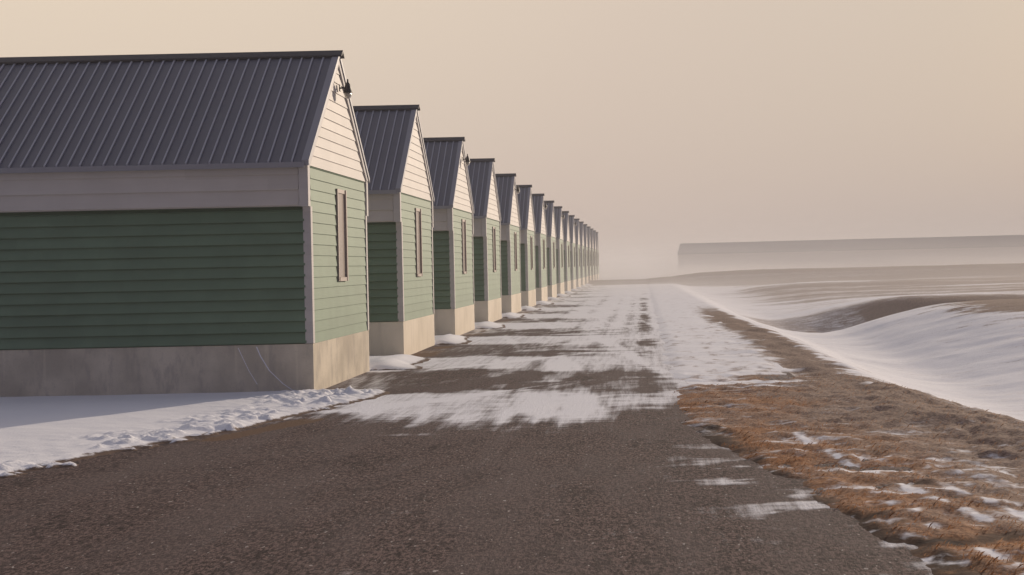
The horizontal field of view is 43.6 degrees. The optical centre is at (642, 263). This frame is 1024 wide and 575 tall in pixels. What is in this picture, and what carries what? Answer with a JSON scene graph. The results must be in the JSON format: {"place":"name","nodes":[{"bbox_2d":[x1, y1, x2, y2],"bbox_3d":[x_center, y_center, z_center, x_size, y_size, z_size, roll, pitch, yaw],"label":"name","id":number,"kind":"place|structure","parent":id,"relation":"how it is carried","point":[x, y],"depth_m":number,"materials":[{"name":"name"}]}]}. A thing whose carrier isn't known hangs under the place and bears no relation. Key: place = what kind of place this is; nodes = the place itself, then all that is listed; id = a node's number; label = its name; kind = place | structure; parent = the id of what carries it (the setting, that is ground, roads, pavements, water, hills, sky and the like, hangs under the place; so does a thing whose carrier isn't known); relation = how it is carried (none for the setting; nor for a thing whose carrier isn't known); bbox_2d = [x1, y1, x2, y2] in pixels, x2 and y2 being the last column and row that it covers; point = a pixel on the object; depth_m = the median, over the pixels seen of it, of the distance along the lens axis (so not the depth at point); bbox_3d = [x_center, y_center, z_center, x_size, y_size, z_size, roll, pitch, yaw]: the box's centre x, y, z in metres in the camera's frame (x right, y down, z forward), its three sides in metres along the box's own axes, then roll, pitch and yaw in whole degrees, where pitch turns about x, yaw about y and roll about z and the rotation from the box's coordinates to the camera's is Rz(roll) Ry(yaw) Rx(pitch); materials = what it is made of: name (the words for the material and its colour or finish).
{"place":"outdoors","nodes":[
{"label":"outdoors","id":0,"kind":"place"},
{"bbox_2d":[0,284,958,574],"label":"road","id":1,"kind":"structure","parent":0,"point":[556,438],"depth_m":11.46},
{"bbox_2d":[0,279,603,478],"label":"snow","id":2,"kind":"structure","parent":1,"relation":"on","point":[41,432],"depth_m":17.41,"materials":[{"name":"white snow"}]},
{"bbox_2d":[0,0,1023,264],"label":"sky","id":3,"kind":"structure","parent":0,"point":[660,126],"materials":[{"name":"beige"}]},
{"bbox_2d":[587,263,1023,574],"bbox_3d":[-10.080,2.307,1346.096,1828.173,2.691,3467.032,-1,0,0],"label":"ground","id":4,"kind":"structure","parent":0,"point":[944,334],"depth_m":23.96,"materials":[{"name":"white snow"}]},
{"bbox_2d":[0,50,369,396],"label":"shed","id":5,"kind":"structure","parent":4,"relation":"on","point":[184,223],"depth_m":20.64,"materials":[{"name":"wood"}]},
{"bbox_2d":[335,189,348,280],"bbox_3d":[-5.382,-0.497,22.730,0.060,1.640,0.620,-1,0,0],"label":"window","id":6,"kind":"structure","parent":5,"relation":"in","point":[341,195],"depth_m":22.76,"materials":[{"name":"beige wood"}]},
{"bbox_2d":[353,105,434,355],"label":"shed","id":7,"kind":"structure","parent":4,"relation":"on","point":[400,224],"depth_m":29.19,"materials":[{"name":"paint"}]},
{"bbox_2d":[414,208,422,276],"bbox_3d":[-5.382,-0.497,30.525,0.060,1.640,0.620,-1,0,0],"label":"window","id":8,"kind":"structure","parent":7,"relation":"in","point":[418,217],"depth_m":30.58,"materials":[{"name":"beige wood"}]},
{"bbox_2d":[423,137,474,335],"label":"shed","id":9,"kind":"structure","parent":4,"relation":"on","point":[448,159],"depth_m":37.09,"materials":[{"name":"paint"}]},
{"bbox_2d":[461,219,466,273],"bbox_3d":[-5.382,-0.497,38.320,0.060,1.640,0.620,-1,0,0],"label":"window","id":10,"kind":"structure","parent":9,"relation":"in","point":[464,249],"depth_m":38.38,"materials":[{"name":"beige wood"}]},
{"bbox_2d":[467,158,501,322],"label":"shed","id":11,"kind":"structure","parent":4,"relation":"on","point":[486,251],"depth_m":44.94,"materials":[{"name":"paint"}]},
{"bbox_2d":[492,227,495,271],"bbox_3d":[-5.382,-0.497,46.115,0.060,1.640,0.620,-1,0,0],"label":"window","id":12,"kind":"structure","parent":11,"relation":"in","point":[493,228],"depth_m":46.22,"materials":[{"name":"beige wood"}]},
{"bbox_2d":[495,173,520,312],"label":"shed","id":13,"kind":"structure","parent":4,"relation":"on","point":[508,192],"depth_m":52.81,"materials":[{"name":"paint"}]},
{"bbox_2d":[514,232,516,270],"bbox_3d":[-5.382,-0.497,53.910,0.060,1.640,0.620,-1,0,0],"label":"window","id":14,"kind":"structure","parent":13,"relation":"in","point":[515,233],"depth_m":53.97,"materials":[{"name":"beige wood"}]},
{"bbox_2d":[516,185,535,306],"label":"shed","id":15,"kind":"structure","parent":4,"relation":"on","point":[527,252],"depth_m":60.60,"materials":[{"name":"paint"}]},
{"bbox_2d":[530,236,532,269],"bbox_3d":[-5.382,-0.497,61.705,0.060,1.640,0.620,-1,0,0],"label":"window","id":16,"kind":"structure","parent":15,"relation":"in","point":[531,242],"depth_m":61.80,"materials":[{"name":"beige wood"}]},
{"bbox_2d":[532,193,547,300],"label":"shed","id":17,"kind":"structure","parent":4,"relation":"on","point":[539,207],"depth_m":68.47,"materials":[{"name":"paint"}]},
{"bbox_2d":[543,239,544,268],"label":"window","id":18,"kind":"structure","parent":17,"relation":"in","point":[543,239],"depth_m":69.30,"materials":[{"name":"beige wood"}]},
{"bbox_2d":[544,200,556,296],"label":"shed","id":19,"kind":"structure","parent":4,"relation":"on","point":[551,256],"depth_m":76.28,"materials":[{"name":"paint"}]},
{"bbox_2d":[553,241,554,267],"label":"window","id":20,"kind":"structure","parent":19,"relation":"in","point":[553,241],"depth_m":77.02,"materials":[{"name":"beige wood"}]},
{"bbox_2d":[554,206,564,293],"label":"shed","id":21,"kind":"structure","parent":4,"relation":"on","point":[559,246],"depth_m":84.11,"materials":[{"name":"paint"}]},
{"bbox_2d":[561,243,562,267],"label":"window","id":22,"kind":"structure","parent":21,"relation":"in","point":[561,243],"depth_m":85.35,"materials":[{"name":"beige wood"}]},
{"bbox_2d":[562,211,570,290],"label":"shed","id":23,"kind":"structure","parent":4,"relation":"on","point":[567,268],"depth_m":91.89,"materials":[{"name":"paint"}]},
{"bbox_2d":[569,215,576,288],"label":"shed","id":24,"kind":"structure","parent":4,"relation":"on","point":[572,224],"depth_m":99.83,"materials":[{"name":"paint"}]},
{"bbox_2d":[574,218,580,286],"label":"shed","id":25,"kind":"structure","parent":4,"relation":"on","point":[578,261],"depth_m":107.60,"materials":[{"name":"paint"}]},
{"bbox_2d":[579,221,584,284],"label":"shed","id":26,"kind":"structure","parent":4,"relation":"on","point":[582,257],"depth_m":115.30,"materials":[{"name":"paint"}]},
{"bbox_2d":[583,224,587,283],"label":"shed","id":27,"kind":"structure","parent":4,"relation":"on","point":[586,251],"depth_m":123.12,"materials":[{"name":"paint"}]},
{"bbox_2d":[587,226,591,280],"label":"shed","id":28,"kind":"structure","parent":4,"relation":"on","point":[589,254],"depth_m":130.64,"materials":[{"name":"paint"}]},
{"bbox_2d":[590,228,593,279],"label":"shed","id":29,"kind":"structure","parent":4,"relation":"on","point":[592,251],"depth_m":138.46,"materials":[{"name":"paint"}]},
{"bbox_2d":[593,230,596,279],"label":"shed","id":30,"kind":"structure","parent":4,"relation":"on","point":[595,259],"depth_m":146.83,"materials":[{"name":"paint"}]},
{"bbox_2d":[596,232,598,279],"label":"shed","id":31,"kind":"structure","parent":4,"relation":"on","point":[597,250],"depth_m":154.28,"materials":[{"name":"paint"}]},
{"bbox_2d":[677,235,1023,271],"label":"long shed","id":32,"kind":"structure","parent":4,"relation":"on","point":[843,253],"depth_m":252.09,"materials":[{"name":"white"}]},
{"bbox_2d":[674,370,1023,574],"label":"dry grass","id":33,"kind":"structure","parent":0,"point":[935,517],"depth_m":12.85,"materials":[{"name":"brown plant"}]}
]}

